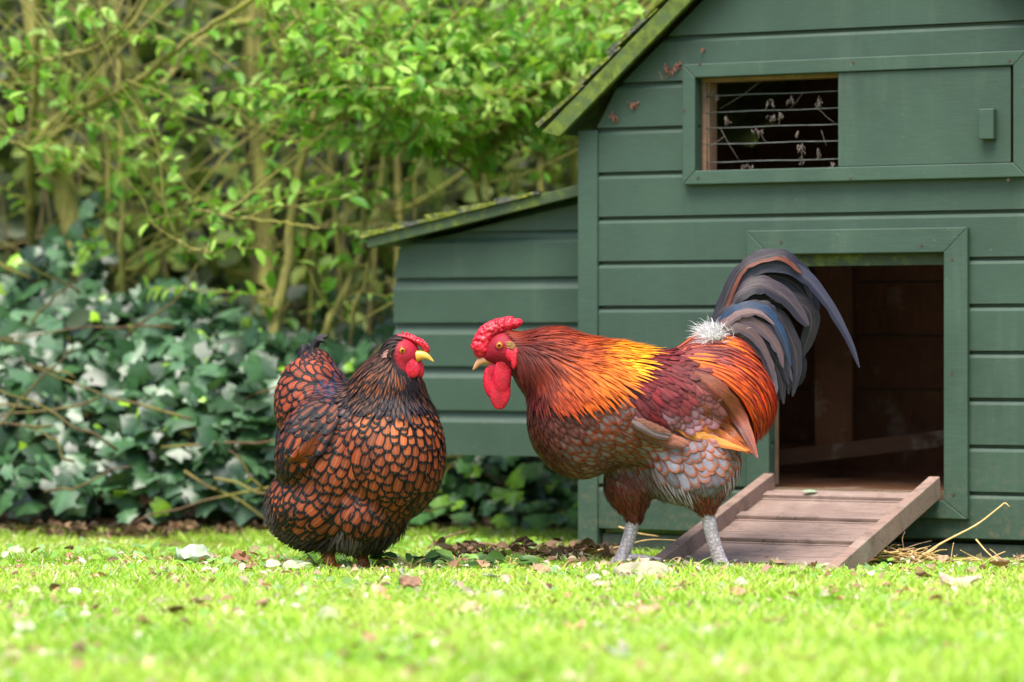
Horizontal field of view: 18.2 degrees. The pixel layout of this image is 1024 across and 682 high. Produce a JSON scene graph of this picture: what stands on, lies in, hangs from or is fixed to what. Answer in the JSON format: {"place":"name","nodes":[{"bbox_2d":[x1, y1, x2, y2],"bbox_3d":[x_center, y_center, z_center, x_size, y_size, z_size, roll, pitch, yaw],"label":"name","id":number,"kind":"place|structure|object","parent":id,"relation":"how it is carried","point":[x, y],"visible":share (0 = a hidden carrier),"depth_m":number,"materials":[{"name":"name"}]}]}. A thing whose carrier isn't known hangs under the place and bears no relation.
{"place":"outdoors","nodes":[
{"label":"outdoors","id":0,"kind":"place"},
{"bbox_2d":[0,481,1023,681],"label":"ground","id":1,"kind":"structure","parent":0,"point":[170,541],"depth_m":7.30,"materials":[{"name":"green plant"}]},
{"bbox_2d":[2,651,19,659],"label":"leaf fragment","id":2,"kind":"object","parent":1,"relation":"on","point":[6,655],"visible":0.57,"depth_m":4.16,"materials":[{"name":"yellow plant"}]},
{"bbox_2d":[7,544,23,552],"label":"leaf fragment","id":3,"kind":"object","parent":1,"relation":"on","point":[15,548],"visible":0.91,"depth_m":6.45,"materials":[{"name":"beige plant"}]},
{"bbox_2d":[13,619,35,634],"bbox_3d":[-0.685,0.404,4.510,0.033,0.022,0.032,0,0,-36],"label":"leaf fragment","id":4,"kind":"object","parent":1,"relation":"on","point":[22,626],"visible":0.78,"depth_m":4.52,"materials":[{"name":"white plant"}]},
{"bbox_2d":[38,593,56,601],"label":"leaf fragment","id":5,"kind":"object","parent":1,"relation":"on","point":[51,594],"visible":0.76,"depth_m":5.17,"materials":[{"name":"yellow plant"}]},
{"bbox_2d":[37,649,65,656],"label":"leaf fragment","id":6,"kind":"object","parent":1,"relation":"on","point":[42,651],"visible":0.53,"depth_m":4.23,"materials":[{"name":"beige plant"}]},
{"bbox_2d":[64,545,73,549],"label":"leaf fragment","id":7,"kind":"object","parent":1,"relation":"on","point":[69,547],"visible":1,"depth_m":6.37,"materials":[{"name":"brown plant"}]},
{"bbox_2d":[67,587,81,593],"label":"leaf fragment","id":8,"kind":"object","parent":1,"relation":"on","point":[74,590],"visible":0.82,"depth_m":5.26,"materials":[{"name":"white plant"}]},
{"bbox_2d":[83,641,100,648],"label":"leaf fragment","id":9,"kind":"object","parent":1,"relation":"on","point":[98,644],"visible":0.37,"depth_m":4.33,"materials":[{"name":"green plant"}]},
{"bbox_2d":[91,604,99,609],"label":"leaf fragment","id":10,"kind":"object","parent":1,"relation":"on","point":[95,606],"visible":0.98,"depth_m":4.96,"materials":[{"name":"plant"}]},
{"bbox_2d":[108,656,128,662],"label":"leaf fragment","id":11,"kind":"object","parent":1,"relation":"on","point":[126,660],"visible":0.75,"depth_m":4.09,"materials":[{"name":"green plant"}]},
{"bbox_2d":[0,0,262,506],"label":"shrub","id":12,"kind":"object","parent":1,"relation":"on","point":[35,151],"visible":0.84,"depth_m":7.77,"materials":[{"name":"green plant"}]},
{"bbox_2d":[137,616,154,625],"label":"leaf fragment","id":13,"kind":"object","parent":1,"relation":"on","point":[145,620],"visible":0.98,"depth_m":4.68,"materials":[{"name":"green plant"}]},
{"bbox_2d":[148,570,160,575],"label":"leaf fragment","id":14,"kind":"object","parent":1,"relation":"on","point":[153,572],"visible":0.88,"depth_m":5.67,"materials":[{"name":"plant"}]},
{"bbox_2d":[0,0,337,510],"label":"shrub","id":15,"kind":"object","parent":1,"relation":"on","point":[119,191],"visible":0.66,"depth_m":8.11,"materials":[{"name":"green plant"}]},
{"bbox_2d":[161,605,183,612],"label":"leaf fragment","id":16,"kind":"object","parent":1,"relation":"on","point":[173,608],"visible":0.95,"depth_m":4.91,"materials":[{"name":"brown plant"}]},
{"bbox_2d":[0,0,377,502],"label":"shrub","id":17,"kind":"object","parent":1,"relation":"on","point":[66,204],"visible":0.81,"depth_m":7.94,"materials":[{"name":"green plant"}]},
{"bbox_2d":[174,544,214,564],"bbox_3d":[-0.600,0.405,6.057,0.069,0.039,0.067,0,0,-42],"label":"fallen leaf","id":18,"kind":"object","parent":1,"relation":"on","point":[196,552],"visible":0.89,"depth_m":6.06,"materials":[{"name":"plant"}]},
{"bbox_2d":[186,597,205,605],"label":"leaf fragment","id":19,"kind":"object","parent":1,"relation":"on","point":[195,599],"visible":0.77,"depth_m":5.07,"materials":[{"name":"brown plant"}]},
{"bbox_2d":[0,0,434,293],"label":"shrub","id":20,"kind":"object","parent":1,"relation":"on","point":[174,176],"visible":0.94,"depth_m":7.74,"materials":[{"name":"green plant"}]},
{"bbox_2d":[13,0,454,330],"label":"shrub","id":21,"kind":"object","parent":1,"relation":"on","point":[245,22],"visible":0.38,"depth_m":8.67,"materials":[{"name":"green plant"}]},
{"bbox_2d":[231,549,250,562],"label":"leaf fragment","id":22,"kind":"object","parent":1,"relation":"on","point":[237,556],"visible":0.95,"depth_m":6.07,"materials":[{"name":"brown plant"}]},
{"bbox_2d":[247,545,273,553],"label":"fallen leaf","id":23,"kind":"object","parent":1,"relation":"on","point":[258,548],"visible":0.36,"depth_m":6.62,"materials":[{"name":"beige plant"}]},
{"bbox_2d":[255,597,268,606],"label":"leaf fragment","id":24,"kind":"object","parent":1,"relation":"on","point":[263,602],"visible":1,"depth_m":4.97,"materials":[{"name":"beige plant"}]},
{"bbox_2d":[264,559,282,568],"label":"fallen leaf","id":25,"kind":"object","parent":1,"relation":"on","point":[270,562],"visible":0.87,"depth_m":5.84,"materials":[{"name":"white plant"}]},
{"bbox_2d":[290,603,300,607],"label":"leaf fragment","id":26,"kind":"object","parent":1,"relation":"on","point":[296,604],"visible":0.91,"depth_m":4.92,"materials":[{"name":"white plant"}]},
{"bbox_2d":[282,560,311,568],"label":"fallen leaf","id":27,"kind":"object","parent":1,"relation":"on","point":[294,564],"visible":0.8,"depth_m":5.94,"materials":[{"name":"beige plant"}]},
{"bbox_2d":[289,585,307,597],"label":"leaf fragment","id":28,"kind":"object","parent":1,"relation":"on","point":[298,593],"visible":0.59,"depth_m":5.15,"materials":[{"name":"beige plant"}]},
{"bbox_2d":[0,0,600,332],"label":"shrub","id":29,"kind":"object","parent":1,"relation":"on","point":[414,87],"visible":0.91,"depth_m":7.59,"materials":[{"name":"green plant"}]},
{"bbox_2d":[0,510,634,561],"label":"leaf mould","id":30,"kind":"object","parent":1,"relation":"on","point":[552,548],"visible":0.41,"depth_m":7.40,"materials":[{"name":"brown soil"}]},
{"bbox_2d":[587,539,674,552],"bbox_3d":[0.233,0.405,6.303,0.198,0.033,0.030,0,0,21],"label":"straw","id":31,"kind":"object","parent":30,"relation":"on","point":[636,542],"visible":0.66,"depth_m":6.28,"materials":[{"name":"beige plant"}]},
{"bbox_2d":[0,190,647,532],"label":"ivy","id":32,"kind":"object","parent":1,"relation":"on","point":[180,368],"visible":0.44,"depth_m":7.70,"materials":[{"name":"green plant"}]},
{"bbox_2d":[316,606,338,620],"bbox_3d":[-0.275,0.405,4.735,0.036,0.025,0.038,0,0,-32],"label":"leaf fragment","id":33,"kind":"object","parent":1,"relation":"on","point":[325,608],"visible":0.59,"depth_m":4.74,"materials":[{"name":"white plant"}]},
{"bbox_2d":[337,649,352,657],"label":"leaf fragment","id":34,"kind":"object","parent":1,"relation":"on","point":[345,653],"visible":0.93,"depth_m":4.19,"materials":[{"name":"plant"}]},
{"bbox_2d":[260,331,446,570],"bbox_3d":[-0.383,0.207,6.067,0.319,0.451,0.576,0,0,-40],"label":"hen","id":35,"kind":"object","parent":1,"relation":"on","point":[360,456],"visible":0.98,"depth_m":5.90,"materials":[{"name":"brown"}]},
{"bbox_2d":[365,633,382,644],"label":"leaf fragment","id":36,"kind":"object","parent":1,"relation":"on","point":[369,635],"visible":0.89,"depth_m":4.38,"materials":[{"name":"plant"}]},
{"bbox_2d":[376,556,389,564],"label":"leaf fragment","id":37,"kind":"object","parent":1,"relation":"on","point":[380,560],"visible":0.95,"depth_m":6.00,"materials":[{"name":"plant"}]},
{"bbox_2d":[0,0,774,521],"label":"hedge","id":38,"kind":"object","parent":1,"relation":"on","point":[236,270],"visible":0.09,"depth_m":9.16,"materials":[{"name":"green plant"}]},
{"bbox_2d":[399,567,411,575],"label":"leaf fragment","id":39,"kind":"object","parent":1,"relation":"on","point":[401,571],"visible":0.73,"depth_m":5.63,"materials":[{"name":"plant"}]},
{"bbox_2d":[208,0,605,345],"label":"shrub","id":40,"kind":"object","parent":1,"relation":"on","point":[401,33],"visible":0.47,"depth_m":7.78,"materials":[{"name":"green plant"}]},
{"bbox_2d":[369,549,446,569],"bbox_3d":[-0.197,0.411,5.992,0.157,0.045,0.067,0,0,0],"label":"weed sprig","id":41,"kind":"object","parent":1,"relation":"on","point":[432,556],"visible":0.88,"depth_m":5.98,"materials":[{"name":"plant"}]},
{"bbox_2d":[398,575,421,585],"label":"leaf fragment","id":42,"kind":"object","parent":1,"relation":"on","point":[413,580],"visible":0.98,"depth_m":5.38,"materials":[{"name":"brown plant"}]},
{"bbox_2d":[402,581,421,587],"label":"leaf fragment","id":43,"kind":"object","parent":1,"relation":"on","point":[409,585],"visible":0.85,"depth_m":5.36,"materials":[{"name":"beige plant"}]},
{"bbox_2d":[185,0,642,319],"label":"shrub","id":44,"kind":"object","parent":1,"relation":"on","point":[539,156],"visible":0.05,"depth_m":8.79,"materials":[{"name":"green plant"}]},
{"bbox_2d":[420,656,450,666],"bbox_3d":[-0.101,0.413,4.117,0.037,0.013,0.037,0,0,27],"label":"leaf fragment","id":45,"kind":"object","parent":1,"relation":"on","point":[432,659],"visible":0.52,"depth_m":4.13,"materials":[{"name":"yellow plant"}]},
{"bbox_2d":[423,530,468,549],"bbox_3d":[-0.141,0.423,6.724,0.007,0.042,0.180,0,0,34],"label":"twig","id":46,"kind":"object","parent":1,"relation":"on","point":[445,537],"visible":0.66,"depth_m":6.74,"materials":[{"name":"brown wood"}]},
{"bbox_2d":[439,642,461,656],"bbox_3d":[-0.086,0.411,4.264,0.038,0.019,0.037,0,0,0],"label":"leaf fragment","id":47,"kind":"object","parent":1,"relation":"on","point":[448,650],"visible":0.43,"depth_m":4.27,"materials":[{"name":"plant"}]},
{"bbox_2d":[433,549,478,567],"bbox_3d":[-0.099,0.409,5.980,0.085,0.040,0.056,0,0,20],"label":"weed sprig","id":48,"kind":"object","parent":1,"relation":"on","point":[447,555],"visible":0.81,"depth_m":5.98,"materials":[{"name":"plant"}]},
{"bbox_2d":[262,0,655,203],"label":"shrub","id":49,"kind":"object","parent":1,"relation":"on","point":[481,144],"visible":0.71,"depth_m":7.71,"materials":[{"name":"green plant"}]},
{"bbox_2d":[445,601,482,612],"bbox_3d":[-0.073,0.408,4.851,0.059,0.024,0.061,0,0,0],"label":"fallen leaf","id":50,"kind":"object","parent":1,"relation":"on","point":[472,606],"visible":0.39,"depth_m":4.88,"materials":[{"name":"beige plant"}]},
{"bbox_2d":[475,559,489,567],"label":"leaf fragment","id":51,"kind":"object","parent":1,"relation":"on","point":[483,563],"visible":0.94,"depth_m":5.94,"materials":[{"name":"brown plant"}]},
{"bbox_2d":[477,541,495,544],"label":"twig","id":52,"kind":"object","parent":1,"relation":"on","point":[485,543],"visible":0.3,"depth_m":6.75,"materials":[{"name":"beige wood"}]},
{"bbox_2d":[483,572,495,577],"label":"leaf fragment","id":53,"kind":"object","parent":1,"relation":"on","point":[491,575],"visible":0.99,"depth_m":5.57,"materials":[{"name":"plant"}]},
{"bbox_2d":[486,590,504,600],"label":"leaf fragment","id":54,"kind":"object","parent":1,"relation":"on","point":[499,592],"visible":0.59,"depth_m":5.17,"materials":[{"name":"beige plant"}]},
{"bbox_2d":[474,549,540,568],"bbox_3d":[-0.004,0.407,5.981,0.129,0.040,0.063,0,0,-24],"label":"weed sprig","id":55,"kind":"object","parent":1,"relation":"on","point":[495,554],"visible":0.74,"depth_m":5.98,"materials":[{"name":"plant"}]},
{"bbox_2d":[0,534,1023,681],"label":"lawn weeds","id":56,"kind":"object","parent":1,"relation":"on","point":[345,580],"visible":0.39,"depth_m":5.51,"materials":[{"name":"green plant"}]},
{"bbox_2d":[0,547,1023,681],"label":"lawn litter","id":57,"kind":"object","parent":1,"relation":"on","point":[380,588],"visible":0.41,"depth_m":5.17,"materials":[{"name":"green plant"}]},
{"bbox_2d":[370,0,654,210],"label":"shrub","id":58,"kind":"object","parent":1,"relation":"on","point":[615,26],"visible":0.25,"depth_m":7.87,"materials":[{"name":"green plant"}]},
{"bbox_2d":[532,563,549,572],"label":"leaf fragment","id":59,"kind":"object","parent":1,"relation":"on","point":[539,566],"visible":0.9,"depth_m":5.78,"materials":[{"name":"beige plant"}]},
{"bbox_2d":[563,619,585,630],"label":"leaf fragment","id":60,"kind":"object","parent":1,"relation":"on","point":[579,624],"visible":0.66,"depth_m":4.57,"materials":[{"name":"yellow plant"}]},
{"bbox_2d":[584,573,600,581],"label":"leaf fragment","id":61,"kind":"object","parent":1,"relation":"on","point":[590,576],"visible":0.76,"depth_m":5.55,"materials":[{"name":"beige plant"}]},
{"bbox_2d":[593,622,605,628],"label":"leaf fragment","id":62,"kind":"object","parent":1,"relation":"on","point":[596,623],"visible":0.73,"depth_m":4.58,"materials":[{"name":"yellow plant"}]},
{"bbox_2d":[592,579,612,587],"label":"leaf fragment","id":63,"kind":"object","parent":1,"relation":"on","point":[598,582],"visible":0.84,"depth_m":5.43,"materials":[{"name":"white plant"}]},
{"bbox_2d":[604,644,625,657],"bbox_3d":[0.131,0.403,4.162,0.033,0.020,0.035,0,0,29],"label":"leaf fragment","id":64,"kind":"object","parent":1,"relation":"on","point":[610,650],"visible":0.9,"depth_m":4.17,"materials":[{"name":"plant"}]},
{"bbox_2d":[619,526,658,536],"bbox_3d":[0.262,0.393,6.620,0.083,0.022,0.004,0,0,0],"label":"straw","id":65,"kind":"object","parent":1,"relation":"on","point":[640,533],"visible":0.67,"depth_m":6.62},
{"bbox_2d":[612,561,669,576],"bbox_3d":[0.231,0.422,5.713,0.101,0.056,0.079,0,0,-30],"label":"fallen leaf","id":66,"kind":"object","parent":1,"relation":"on","point":[645,565],"visible":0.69,"depth_m":5.71,"materials":[{"name":"beige plant"}]},
{"bbox_2d":[636,557,649,561],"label":"leaf fragment","id":67,"kind":"object","parent":1,"relation":"on","point":[643,559],"visible":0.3,"depth_m":5.89,"materials":[{"name":"beige plant"}]},
{"bbox_2d":[634,603,660,614],"bbox_3d":[0.207,0.409,4.867,0.033,0.020,0.038,0,0,-38],"label":"leaf fragment","id":68,"kind":"object","parent":1,"relation":"on","point":[642,607],"visible":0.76,"depth_m":4.87,"materials":[{"name":"beige plant"}]},
{"bbox_2d":[470,248,859,568],"bbox_3d":[0.287,0.129,6.000,0.730,0.607,0.266,0,0,0],"label":"rooster","id":69,"kind":"object","parent":1,"relation":"on","point":[641,426],"visible":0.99,"depth_m":5.93},
{"bbox_2d":[670,580,693,587],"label":"leaf fragment","id":70,"kind":"object","parent":1,"relation":"on","point":[684,581],"visible":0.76,"depth_m":5.42,"materials":[{"name":"beige plant"}]},
{"bbox_2d":[359,0,1023,557],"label":"chicken coop","id":71,"kind":"structure","parent":1,"relation":"on","point":[873,178],"depth_m":6.67,"materials":[{"name":"green paint"}]},
{"bbox_2d":[608,111,618,122],"bbox_3d":[0.214,-0.471,6.726,0.023,0.024,0.007,0,0,0],"label":"caught debris","id":72,"kind":"object","parent":71,"relation":"attached to","point":[613,116],"visible":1,"depth_m":6.72,"materials":[{"name":"brown plant"}]},
{"bbox_2d":[630,102,638,108],"bbox_3d":[0.254,-0.494,6.708,0.027,0.017,0.010,0,0,0],"label":"caught debris","id":73,"kind":"object","parent":71,"relation":"attached to","point":[632,105],"visible":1,"depth_m":6.71,"materials":[{"name":"brown plant"}]},
{"bbox_2d":[659,63,674,78],"bbox_3d":[0.325,-0.564,6.673,0.038,0.035,0.012,0,0,0],"label":"caught debris","id":74,"kind":"object","parent":71,"relation":"attached to","point":[667,70],"visible":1,"depth_m":6.67,"materials":[{"name":"brown plant"}]},
{"bbox_2d":[672,61,681,71],"bbox_3d":[0.345,-0.571,6.663,0.024,0.024,0.011,0,0,0],"label":"caught debris","id":75,"kind":"object","parent":71,"relation":"attached to","point":[677,65],"visible":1,"depth_m":6.66,"materials":[{"name":"brown plant"}]},
{"bbox_2d":[683,50,1023,184],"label":"window frame","id":76,"kind":"structure","parent":71,"relation":"in","point":[691,72],"depth_m":6.48,"materials":[{"name":"green paint"}]},
{"bbox_2d":[694,625,714,634],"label":"leaf fragment","id":77,"kind":"object","parent":1,"relation":"on","point":[707,628],"visible":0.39,"depth_m":4.53,"materials":[{"name":"plant"}]},
{"bbox_2d":[730,586,746,596],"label":"leaf fragment","id":78,"kind":"object","parent":1,"relation":"on","point":[738,590],"visible":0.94,"depth_m":5.22,"materials":[{"name":"beige plant"}]},
{"bbox_2d":[733,577,748,584],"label":"leaf fragment","id":79,"kind":"object","parent":1,"relation":"on","point":[742,579],"visible":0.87,"depth_m":5.38,"materials":[{"name":"white plant"}]},
{"bbox_2d":[763,615,783,623],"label":"leaf fragment","id":80,"kind":"object","parent":1,"relation":"on","point":[774,619],"visible":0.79,"depth_m":4.69,"materials":[{"name":"green plant"}]},
{"bbox_2d":[770,558,785,563],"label":"leaf fragment","id":81,"kind":"object","parent":1,"relation":"on","point":[776,561],"visible":0.99,"depth_m":5.99,"materials":[{"name":"beige plant"}]},
{"bbox_2d":[774,640,800,651],"bbox_3d":[0.363,0.412,4.272,0.036,0.026,0.038,0,0,-26],"label":"leaf fragment","id":82,"kind":"object","parent":1,"relation":"on","point":[785,644],"visible":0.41,"depth_m":4.28,"materials":[{"name":"yellow plant"}]},
{"bbox_2d":[654,473,940,570],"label":"entry ramp","id":83,"kind":"structure","parent":1,"relation":"on","point":[760,518],"depth_m":6.25,"materials":[{"name":"brown wood"}]},
{"bbox_2d":[785,649,816,661],"bbox_3d":[0.372,0.406,4.126,0.038,0.020,0.038,0,0,-38],"label":"leaf fragment","id":84,"kind":"object","parent":1,"relation":"on","point":[811,657],"visible":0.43,"depth_m":4.12,"materials":[{"name":"green plant"}]},
{"bbox_2d":[878,582,891,587],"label":"leaf fragment","id":85,"kind":"object","parent":1,"relation":"on","point":[886,583],"visible":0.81,"depth_m":5.31,"materials":[{"name":"brown plant"}]},
{"bbox_2d":[890,586,904,595],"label":"leaf fragment","id":86,"kind":"object","parent":1,"relation":"on","point":[901,590],"visible":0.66,"depth_m":5.18,"materials":[{"name":"brown plant"}]},
{"bbox_2d":[915,571,932,576],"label":"leaf fragment","id":87,"kind":"object","parent":1,"relation":"on","point":[921,573],"visible":0.98,"depth_m":5.57,"materials":[{"name":"brown plant"}]},
{"bbox_2d":[931,579,949,584],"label":"leaf fragment","id":88,"kind":"object","parent":1,"relation":"on","point":[933,581],"visible":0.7,"depth_m":5.40,"materials":[{"name":"beige plant"}]},
{"bbox_2d":[936,555,949,562],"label":"leaf fragment","id":89,"kind":"object","parent":1,"relation":"on","point":[942,558],"visible":0.97,"depth_m":6.07,"materials":[{"name":"beige plant"}]},
{"bbox_2d":[943,641,963,649],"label":"leaf fragment","id":90,"kind":"object","parent":1,"relation":"on","point":[950,643],"visible":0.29,"depth_m":4.33,"materials":[{"name":"plant"}]},
{"bbox_2d":[939,572,978,587],"bbox_3d":[0.753,0.407,5.394,0.067,0.034,0.056,0,0,-42],"label":"fallen leaf","id":91,"kind":"object","parent":1,"relation":"on","point":[944,576],"visible":0.68,"depth_m":5.41,"materials":[{"name":"beige plant"}]},
{"bbox_2d":[910,503,1009,563],"bbox_3d":[0.864,0.372,6.186,0.202,0.118,0.016,0,0,-12],"label":"straw","id":92,"kind":"object","parent":1,"relation":"on","point":[948,539],"visible":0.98,"depth_m":6.19,"materials":[{"name":"beige plant"}]},
{"bbox_2d":[953,558,979,560],"bbox_3d":[0.869,0.418,6.118,0.054,0.005,0.016,0,0,5],"label":"straw","id":93,"kind":"object","parent":1,"relation":"on","point":[964,559],"visible":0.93,"depth_m":6.12,"materials":[{"name":"beige plant"}]},
{"bbox_2d":[960,550,981,561],"bbox_3d":[0.868,0.409,6.105,0.022,0.026,0.073,0,0,43],"label":"straw","id":94,"kind":"object","parent":1,"relation":"on","point":[971,555],"visible":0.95,"depth_m":6.12,"materials":[{"name":"beige plant"}]},
{"bbox_2d":[975,539,993,558],"bbox_3d":[0.908,0.401,6.124,0.007,0.043,0.063,0,0,-34],"label":"straw","id":95,"kind":"object","parent":1,"relation":"on","point":[978,542],"visible":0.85,"depth_m":6.13,"materials":[{"name":"beige plant"}]},
{"bbox_2d":[989,558,1009,566],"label":"leaf fragment","id":96,"kind":"object","parent":1,"relation":"on","point":[1000,562],"visible":0.97,"depth_m":5.89,"materials":[{"name":"brown plant"}]}
]}

